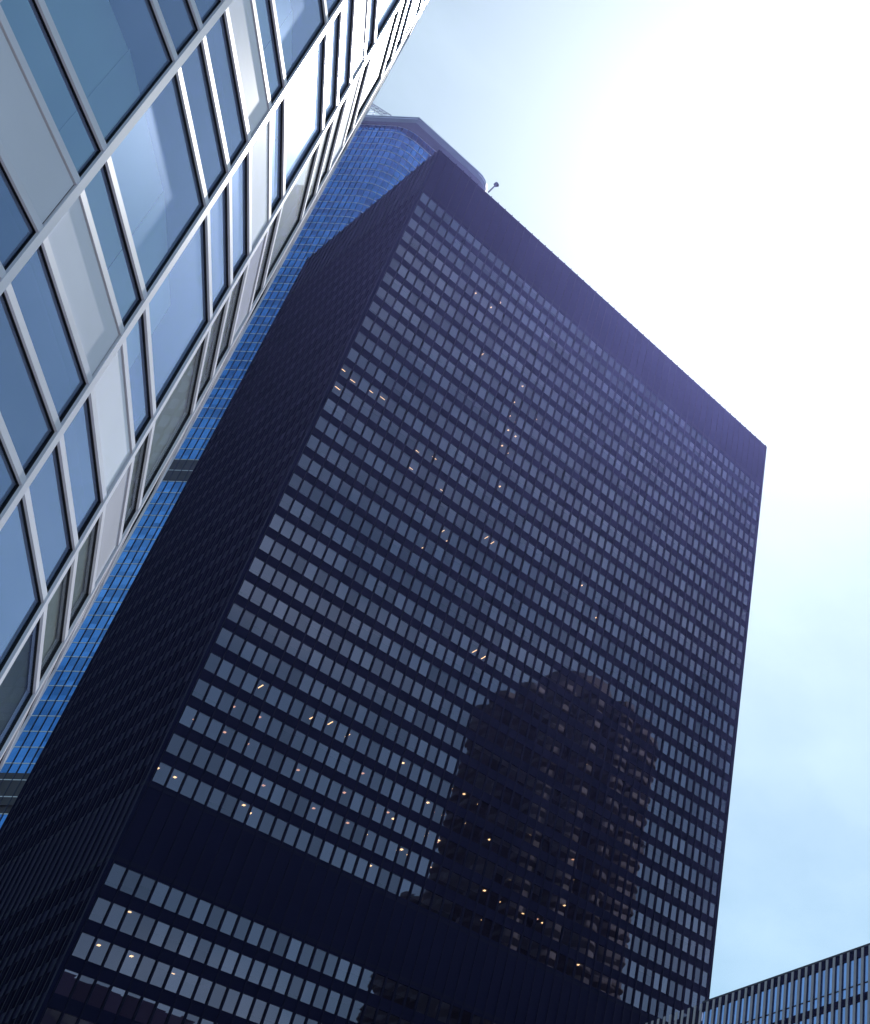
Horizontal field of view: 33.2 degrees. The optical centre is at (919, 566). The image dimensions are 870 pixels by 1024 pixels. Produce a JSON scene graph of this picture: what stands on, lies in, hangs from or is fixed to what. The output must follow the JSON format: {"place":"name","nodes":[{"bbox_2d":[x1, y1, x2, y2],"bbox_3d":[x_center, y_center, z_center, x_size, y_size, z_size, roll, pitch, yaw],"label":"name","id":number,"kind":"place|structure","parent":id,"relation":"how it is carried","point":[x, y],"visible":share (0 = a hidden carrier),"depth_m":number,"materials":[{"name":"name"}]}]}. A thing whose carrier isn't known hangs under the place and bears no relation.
{"place":"outdoors","nodes":[
{"label":"outdoors","id":0,"kind":"place"},
{"bbox_2d":[0,150,766,1023],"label":"office tower","id":1,"kind":"structure","parent":0,"point":[408,688],"depth_m":175.74,"materials":[{"name":"black metal"}]},
{"bbox_2d":[40,1007,61,1023],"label":"window","id":2,"kind":"structure","parent":1,"relation":"in","point":[51,1016],"depth_m":118.64,"materials":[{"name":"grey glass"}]},
{"bbox_2d":[55,969,78,997],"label":"window","id":3,"kind":"structure","parent":1,"relation":"in","point":[67,982],"depth_m":120.80,"materials":[{"name":"black glass"}]},
{"bbox_2d":[71,975,94,1002],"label":"window","id":4,"kind":"structure","parent":1,"relation":"in","point":[83,988],"depth_m":121.75,"materials":[{"name":"black glass"}]},
{"bbox_2d":[72,932,95,959],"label":"window","id":5,"kind":"structure","parent":1,"relation":"in","point":[82,949],"depth_m":123.30,"materials":[{"name":"blue glass"}]},
{"bbox_2d":[87,981,110,1008],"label":"window","id":6,"kind":"structure","parent":1,"relation":"in","point":[101,989],"depth_m":122.67,"materials":[{"name":"black glass"}]},
{"bbox_2d":[88,938,110,965],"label":"window","id":7,"kind":"structure","parent":1,"relation":"in","point":[100,950],"depth_m":124.24,"materials":[{"name":"blue glass"}]},
{"bbox_2d":[89,897,111,923],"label":"window","id":8,"kind":"structure","parent":1,"relation":"in","point":[101,907],"depth_m":125.81,"materials":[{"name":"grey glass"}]},
{"bbox_2d":[103,986,125,1013],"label":"window","id":9,"kind":"structure","parent":1,"relation":"in","point":[116,996],"depth_m":123.61,"materials":[{"name":"black glass"}]},
{"bbox_2d":[104,944,126,970],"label":"window","id":10,"kind":"structure","parent":1,"relation":"in","point":[116,954],"depth_m":125.15,"materials":[{"name":"blue glass"}]},
{"bbox_2d":[104,903,126,929],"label":"window","id":11,"kind":"structure","parent":1,"relation":"in","point":[117,912],"depth_m":126.72,"materials":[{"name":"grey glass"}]},
{"bbox_2d":[105,863,126,888],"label":"window","id":12,"kind":"structure","parent":1,"relation":"in","point":[117,872],"depth_m":128.31,"materials":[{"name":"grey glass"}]},
{"bbox_2d":[119,950,140,976],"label":"window","id":13,"kind":"structure","parent":1,"relation":"in","point":[131,961],"depth_m":126.11,"materials":[{"name":"blue glass"}]},
{"bbox_2d":[119,992,141,1018],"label":"window","id":14,"kind":"structure","parent":1,"relation":"in","point":[132,1000],"depth_m":124.54,"materials":[{"name":"black glass"}]},
{"bbox_2d":[120,909,141,935],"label":"window","id":15,"kind":"structure","parent":1,"relation":"in","point":[132,918],"depth_m":127.65,"materials":[{"name":"blue glass"}]},
{"bbox_2d":[120,869,141,895],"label":"window","id":16,"kind":"structure","parent":1,"relation":"in","point":[132,878],"depth_m":129.25,"materials":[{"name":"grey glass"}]},
{"bbox_2d":[135,915,155,940],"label":"window","id":17,"kind":"structure","parent":1,"relation":"in","point":[145,928],"depth_m":128.59,"materials":[{"name":"blue glass"}]},
{"bbox_2d":[135,876,155,900],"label":"window","id":18,"kind":"structure","parent":1,"relation":"in","point":[145,888],"depth_m":130.17,"materials":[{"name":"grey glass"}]},
{"bbox_2d":[135,997,156,1023],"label":"window","id":19,"kind":"structure","parent":1,"relation":"in","point":[147,1006],"depth_m":125.49,"materials":[{"name":"black glass"}]},
{"bbox_2d":[135,956,156,982],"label":"window","id":20,"kind":"structure","parent":1,"relation":"in","point":[147,964],"depth_m":127.03,"materials":[{"name":"blue glass"}]},
{"bbox_2d":[149,921,170,946],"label":"window","id":21,"kind":"structure","parent":1,"relation":"in","point":[160,933],"depth_m":129.54,"materials":[{"name":"blue glass"}]},
{"bbox_2d":[150,882,169,906],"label":"window","id":22,"kind":"structure","parent":1,"relation":"in","point":[160,893],"depth_m":131.10,"materials":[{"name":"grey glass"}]},
{"bbox_2d":[150,961,170,987],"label":"window","id":23,"kind":"structure","parent":1,"relation":"in","point":[158,979],"depth_m":127.98,"materials":[{"name":"blue glass"}]},
{"bbox_2d":[151,1003,170,1023],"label":"window","id":24,"kind":"structure","parent":1,"relation":"in","point":[161,1014],"depth_m":126.54,"materials":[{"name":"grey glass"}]},
{"bbox_2d":[152,762,172,785],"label":"window","id":25,"kind":"structure","parent":1,"relation":"in","point":[163,771],"depth_m":136.40,"materials":[{"name":"blue glass"}]},
{"bbox_2d":[164,888,183,912],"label":"window","id":26,"kind":"structure","parent":1,"relation":"in","point":[175,897],"depth_m":132.06,"materials":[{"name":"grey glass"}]},
{"bbox_2d":[164,927,184,952],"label":"window","id":27,"kind":"structure","parent":1,"relation":"in","point":[176,935],"depth_m":130.46,"materials":[{"name":"blue glass"}]},
{"bbox_2d":[165,967,185,992],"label":"window","id":28,"kind":"structure","parent":1,"relation":"in","point":[176,976],"depth_m":128.88,"materials":[{"name":"blue glass"}]},
{"bbox_2d":[166,733,184,756],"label":"window","id":29,"kind":"structure","parent":1,"relation":"in","point":[176,743],"depth_m":138.87,"materials":[{"name":"blue glass"}]},
{"bbox_2d":[166,768,185,791],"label":"window","id":30,"kind":"structure","parent":1,"relation":"in","point":[177,777],"depth_m":137.34,"materials":[{"name":"blue glass"}]},
{"bbox_2d":[178,894,197,918],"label":"window","id":31,"kind":"structure","parent":1,"relation":"in","point":[189,903],"depth_m":132.97,"materials":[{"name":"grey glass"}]},
{"bbox_2d":[179,705,197,727],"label":"window","id":32,"kind":"structure","parent":1,"relation":"in","point":[189,714],"depth_m":141.40,"materials":[{"name":"blue glass"}]},
{"bbox_2d":[179,932,198,957],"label":"window","id":33,"kind":"structure","parent":1,"relation":"in","point":[190,941],"depth_m":131.42,"materials":[{"name":"blue glass"}]},
{"bbox_2d":[179,740,198,762],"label":"window","id":34,"kind":"structure","parent":1,"relation":"in","point":[190,748],"depth_m":139.82,"materials":[{"name":"blue glass"}]},
{"bbox_2d":[179,973,199,998],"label":"window","id":35,"kind":"structure","parent":1,"relation":"in","point":[191,980],"depth_m":129.85,"materials":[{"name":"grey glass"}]},
{"bbox_2d":[180,775,198,798],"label":"window","id":36,"kind":"structure","parent":1,"relation":"in","point":[189,787],"depth_m":138.26,"materials":[{"name":"blue glass"}]},
{"bbox_2d":[192,678,209,700],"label":"window","id":37,"kind":"structure","parent":1,"relation":"in","point":[201,688],"depth_m":143.91,"materials":[{"name":"blue glass"}]},
{"bbox_2d":[192,712,210,734],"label":"window","id":38,"kind":"structure","parent":1,"relation":"in","point":[202,721],"depth_m":142.30,"materials":[{"name":"blue glass"}]},
{"bbox_2d":[192,899,211,923],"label":"window","id":39,"kind":"structure","parent":1,"relation":"in","point":[203,908],"depth_m":133.91,"materials":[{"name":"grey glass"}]},
{"bbox_2d":[193,747,211,768],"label":"window","id":40,"kind":"structure","parent":1,"relation":"in","point":[203,755],"depth_m":140.75,"materials":[{"name":"blue glass"}]},
{"bbox_2d":[193,938,212,963],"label":"window","id":41,"kind":"structure","parent":1,"relation":"in","point":[204,946],"depth_m":132.32,"materials":[{"name":"blue glass"}]},
{"bbox_2d":[194,781,211,804],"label":"window","id":42,"kind":"structure","parent":1,"relation":"in","point":[203,792],"depth_m":139.19,"materials":[{"name":"blue glass"}]},
{"bbox_2d":[194,978,213,1003],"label":"window","id":43,"kind":"structure","parent":1,"relation":"in","point":[203,991],"depth_m":130.78,"materials":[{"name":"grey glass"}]},
{"bbox_2d":[204,652,221,673],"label":"window","id":44,"kind":"structure","parent":1,"relation":"in","point":[213,661],"depth_m":146.39,"materials":[{"name":"blue glass"}]},
{"bbox_2d":[205,685,222,706],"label":"window","id":45,"kind":"structure","parent":1,"relation":"in","point":[214,694],"depth_m":144.83,"materials":[{"name":"blue glass"}]},
{"bbox_2d":[205,719,223,740],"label":"window","id":46,"kind":"structure","parent":1,"relation":"in","point":[215,727],"depth_m":143.28,"materials":[{"name":"blue glass"}]},
{"bbox_2d":[206,905,224,929],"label":"window","id":47,"kind":"structure","parent":1,"relation":"in","point":[217,913],"depth_m":134.86,"materials":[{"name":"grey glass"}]},
{"bbox_2d":[206,753,224,775],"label":"window","id":48,"kind":"structure","parent":1,"relation":"in","point":[214,766],"depth_m":141.68,"materials":[{"name":"blue glass"}]},
{"bbox_2d":[207,788,224,810],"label":"window","id":49,"kind":"structure","parent":1,"relation":"in","point":[217,796],"depth_m":140.12,"materials":[{"name":"blue glass"}]},
{"bbox_2d":[207,944,226,968],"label":"window","id":50,"kind":"structure","parent":1,"relation":"in","point":[218,952],"depth_m":133.29,"materials":[{"name":"blue glass"}]},
{"bbox_2d":[208,983,227,1008],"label":"window","id":51,"kind":"structure","parent":1,"relation":"in","point":[219,991],"depth_m":131.71,"materials":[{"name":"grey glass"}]},
{"bbox_2d":[218,692,234,713],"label":"window","id":52,"kind":"structure","parent":1,"relation":"in","point":[227,700],"depth_m":145.77,"materials":[{"name":"blue glass"}]},
{"bbox_2d":[219,725,235,746],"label":"window","id":53,"kind":"structure","parent":1,"relation":"in","point":[228,733],"depth_m":144.19,"materials":[{"name":"blue glass"}]},
{"bbox_2d":[219,759,236,781],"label":"window","id":54,"kind":"structure","parent":1,"relation":"in","point":[229,767],"depth_m":142.65,"materials":[{"name":"blue glass"}]},
{"bbox_2d":[220,794,237,816],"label":"window","id":55,"kind":"structure","parent":1,"relation":"in","point":[230,802],"depth_m":141.06,"materials":[{"name":"blue glass"}]},
{"bbox_2d":[220,911,238,935],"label":"window","id":56,"kind":"structure","parent":1,"relation":"in","point":[230,920],"depth_m":135.75,"materials":[{"name":"blue glass"}]},
{"bbox_2d":[221,949,239,973],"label":"window","id":57,"kind":"structure","parent":1,"relation":"in","point":[229,964],"depth_m":134.21,"materials":[{"name":"blue glass"}]},
{"bbox_2d":[222,989,240,1013],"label":"window","id":58,"kind":"structure","parent":1,"relation":"in","point":[231,1001],"depth_m":132.61,"materials":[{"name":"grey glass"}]},
{"bbox_2d":[231,732,248,753],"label":"window","id":59,"kind":"structure","parent":1,"relation":"in","point":[240,741],"depth_m":145.15,"materials":[{"name":"blue glass"}]},
{"bbox_2d":[232,765,249,787],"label":"window","id":60,"kind":"structure","parent":1,"relation":"in","point":[241,775],"depth_m":143.60,"materials":[{"name":"blue glass"}]},
{"bbox_2d":[233,800,250,822],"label":"window","id":61,"kind":"structure","parent":1,"relation":"in","point":[243,808],"depth_m":141.99,"materials":[{"name":"blue glass"}]},
{"bbox_2d":[233,916,251,940],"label":"window","id":62,"kind":"structure","parent":1,"relation":"in","point":[242,929],"depth_m":136.69,"materials":[{"name":"blue glass"}]},
{"bbox_2d":[234,955,252,979],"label":"window","id":63,"kind":"structure","parent":1,"relation":"in","point":[244,965],"depth_m":135.13,"materials":[{"name":"blue glass"}]},
{"bbox_2d":[236,993,253,1018],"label":"window","id":64,"kind":"structure","parent":1,"relation":"in","point":[244,1008],"depth_m":133.55,"materials":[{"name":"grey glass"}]},
{"bbox_2d":[245,772,261,793],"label":"window","id":65,"kind":"structure","parent":1,"relation":"in","point":[254,780],"depth_m":144.47,"materials":[{"name":"blue glass"}]},
{"bbox_2d":[246,806,262,828],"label":"window","id":66,"kind":"structure","parent":1,"relation":"in","point":[255,815],"depth_m":142.93,"materials":[{"name":"blue glass"}]},
{"bbox_2d":[247,922,264,946],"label":"window","id":67,"kind":"structure","parent":1,"relation":"in","point":[257,929],"depth_m":137.62,"materials":[{"name":"blue glass"}]},
{"bbox_2d":[248,960,265,984],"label":"window","id":68,"kind":"structure","parent":1,"relation":"in","point":[258,968],"depth_m":136.07,"materials":[{"name":"blue glass"}]},
{"bbox_2d":[249,999,267,1023],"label":"window","id":69,"kind":"structure","parent":1,"relation":"in","point":[260,1006],"depth_m":134.50,"materials":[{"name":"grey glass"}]},
{"bbox_2d":[259,812,275,834],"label":"window","id":70,"kind":"structure","parent":1,"relation":"in","point":[268,820],"depth_m":143.84,"materials":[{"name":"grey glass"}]},
{"bbox_2d":[260,927,277,951],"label":"window","id":71,"kind":"structure","parent":1,"relation":"in","point":[269,937],"depth_m":138.57,"materials":[{"name":"blue glass"}]},
{"bbox_2d":[261,965,278,989],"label":"window","id":72,"kind":"structure","parent":1,"relation":"in","point":[271,974],"depth_m":137.02,"materials":[{"name":"blue glass"}]},
{"bbox_2d":[263,1004,280,1023],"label":"window","id":73,"kind":"structure","parent":1,"relation":"in","point":[273,1011],"depth_m":135.52,"materials":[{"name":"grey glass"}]},
{"bbox_2d":[271,818,287,840],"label":"window","id":74,"kind":"structure","parent":1,"relation":"in","point":[278,832],"depth_m":144.79,"materials":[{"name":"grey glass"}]},
{"bbox_2d":[273,933,289,956],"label":"window","id":75,"kind":"structure","parent":1,"relation":"in","point":[282,942],"depth_m":139.48,"materials":[{"name":"blue glass"}]},
{"bbox_2d":[275,970,291,994],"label":"window","id":76,"kind":"structure","parent":1,"relation":"in","point":[284,978],"depth_m":137.93,"materials":[{"name":"blue glass"}]},
{"bbox_2d":[286,938,302,961],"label":"window","id":77,"kind":"structure","parent":1,"relation":"in","point":[295,946],"depth_m":140.44,"materials":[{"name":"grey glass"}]},
{"bbox_2d":[287,975,304,999],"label":"window","id":78,"kind":"structure","parent":1,"relation":"in","point":[297,982],"depth_m":138.87,"materials":[{"name":"blue glass"}]},
{"bbox_2d":[298,943,314,966],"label":"window","id":79,"kind":"structure","parent":1,"relation":"in","point":[308,950],"depth_m":141.37,"materials":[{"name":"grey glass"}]},
{"bbox_2d":[300,981,316,1004],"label":"window","id":80,"kind":"structure","parent":1,"relation":"in","point":[309,989],"depth_m":139.79,"materials":[{"name":"blue glass"}]},
{"bbox_2d":[311,948,326,971],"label":"window","id":81,"kind":"structure","parent":1,"relation":"in","point":[320,955],"depth_m":142.27,"materials":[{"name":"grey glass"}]},
{"bbox_2d":[313,985,328,1009],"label":"window","id":82,"kind":"structure","parent":1,"relation":"in","point":[321,996],"depth_m":140.72,"materials":[{"name":"blue glass"}]},
{"bbox_2d":[323,953,338,976],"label":"window","id":83,"kind":"structure","parent":1,"relation":"in","point":[330,967],"depth_m":143.23,"materials":[{"name":"blue glass"}]},
{"bbox_2d":[325,990,340,1013],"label":"window","id":84,"kind":"structure","parent":1,"relation":"in","point":[334,998],"depth_m":141.68,"materials":[{"name":"blue glass"}]},
{"bbox_2d":[335,958,350,981],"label":"window","id":85,"kind":"structure","parent":1,"relation":"in","point":[344,965],"depth_m":144.16,"materials":[{"name":"blue glass"}]},
{"bbox_2d":[338,995,352,1018],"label":"window","id":86,"kind":"structure","parent":1,"relation":"in","point":[346,1003],"depth_m":142.58,"materials":[{"name":"blue glass"}]},
{"bbox_2d":[350,1000,364,1023],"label":"window","id":87,"kind":"structure","parent":1,"relation":"in","point":[358,1007],"depth_m":143.53,"materials":[{"name":"blue glass"}]},
{"bbox_2d":[367,0,869,998],"label":"sky","id":88,"kind":"structure","parent":0,"point":[702,166],"materials":[{"name":"white"}]},
{"bbox_2d":[645,943,869,1023],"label":"finned office block","id":89,"kind":"structure","parent":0,"point":[834,989],"depth_m":111.44,"materials":[{"name":"grey glass"}]},
{"label":"ground","id":90,"kind":"structure","parent":0,"visible":0},
{"bbox_2d":[0,0,429,770],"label":"curved office building","id":91,"kind":"structure","parent":90,"relation":"on","point":[168,168],"depth_m":12.09,"materials":[{"name":"white metal"}]},
{"bbox_2d":[41,549,65,663],"bbox_3d":[-7.839,0.487,11.622,1.326,0.612,0.632,-26,-48,25],"label":"window","id":92,"kind":"structure","parent":91,"relation":"in","point":[54,604],"depth_m":11.85,"materials":[{"name":"grey glass"}]},
{"bbox_2d":[0,0,127,130],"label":"window","id":93,"kind":"structure","parent":91,"relation":"in","point":[89,31],"depth_m":10.57,"materials":[{"name":"blue glass"}]},
{"bbox_2d":[71,502,93,610],"bbox_3d":[-7.844,0.042,12.030,1.326,0.595,0.633,-26,-48,25],"label":"window","id":94,"kind":"structure","parent":91,"relation":"in","point":[83,553],"depth_m":12.27,"materials":[{"name":"grey glass"}]},
{"bbox_2d":[59,50,162,268],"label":"window","id":95,"kind":"structure","parent":91,"relation":"in","point":[134,162],"depth_m":11.47,"materials":[{"name":"blue glass"}]},
{"bbox_2d":[125,417,144,515],"bbox_3d":[-7.855,-0.848,12.842,1.326,0.506,0.632,-26,-48,25],"label":"window","id":96,"kind":"structure","parent":91,"relation":"in","point":[137,455],"depth_m":13.10,"materials":[{"name":"grey glass"}]},
{"bbox_2d":[108,192,206,368],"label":"window","id":97,"kind":"structure","parent":91,"relation":"in","point":[150,238],"depth_m":12.51,"materials":[{"name":"blue glass"}]},
{"bbox_2d":[130,340,196,507],"bbox_3d":[-7.865,-1.596,13.526,1.326,1.521,0.633,-26,-48,25],"label":"window","id":98,"kind":"structure","parent":91,"relation":"in","point":[173,411],"depth_m":13.78,"materials":[{"name":"grey glass"}]},
{"bbox_2d":[185,290,220,409],"bbox_3d":[-7.874,-2.383,14.246,1.326,0.612,0.634,-26,-48,25],"label":"window","id":99,"kind":"structure","parent":91,"relation":"in","point":[213,326],"depth_m":14.50,"materials":[{"name":"grey glass"}]},
{"bbox_2d":[257,161,308,281],"bbox_3d":[-7.900,-4.466,16.149,1.326,1.522,0.634,-26,-48,25],"label":"window","id":100,"kind":"structure","parent":91,"relation":"in","point":[290,206],"depth_m":16.46,"materials":[{"name":"grey glass"}]},
{"bbox_2d":[263,10,323,187],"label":"window","id":101,"kind":"structure","parent":91,"relation":"in","point":[304,95],"depth_m":15.19,"materials":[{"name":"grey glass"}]},
{"bbox_2d":[325,14,338,120],"bbox_3d":[-7.256,-6.138,15.911,0.002,0.536,1.394,14,-44,-16],"label":"window","id":102,"kind":"structure","parent":91,"relation":"in","point":[333,30],"depth_m":15.97,"materials":[{"name":"grey glass"}]},
{"bbox_2d":[339,0,351,97],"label":"window","id":103,"kind":"structure","parent":91,"relation":"in","point":[347,13],"depth_m":16.40,"materials":[{"name":"grey glass"}]},
{"bbox_2d":[366,0,374,52],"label":"window","id":104,"kind":"structure","parent":91,"relation":"in","point":[372,2],"depth_m":17.40,"materials":[{"name":"grey glass"}]},
{"bbox_2d":[357,14,395,114],"bbox_3d":[-7.936,-7.338,18.772,1.326,1.521,0.632,-26,-48,25],"label":"window","id":105,"kind":"structure","parent":91,"relation":"in","point":[380,50],"depth_m":18.95,"materials":[{"name":"white glass"}]},
{"bbox_2d":[0,115,486,827],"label":"glass skyscraper","id":106,"kind":"structure","parent":90,"relation":"on","point":[382,155],"depth_m":289.80,"materials":[{"name":"blue glass"}]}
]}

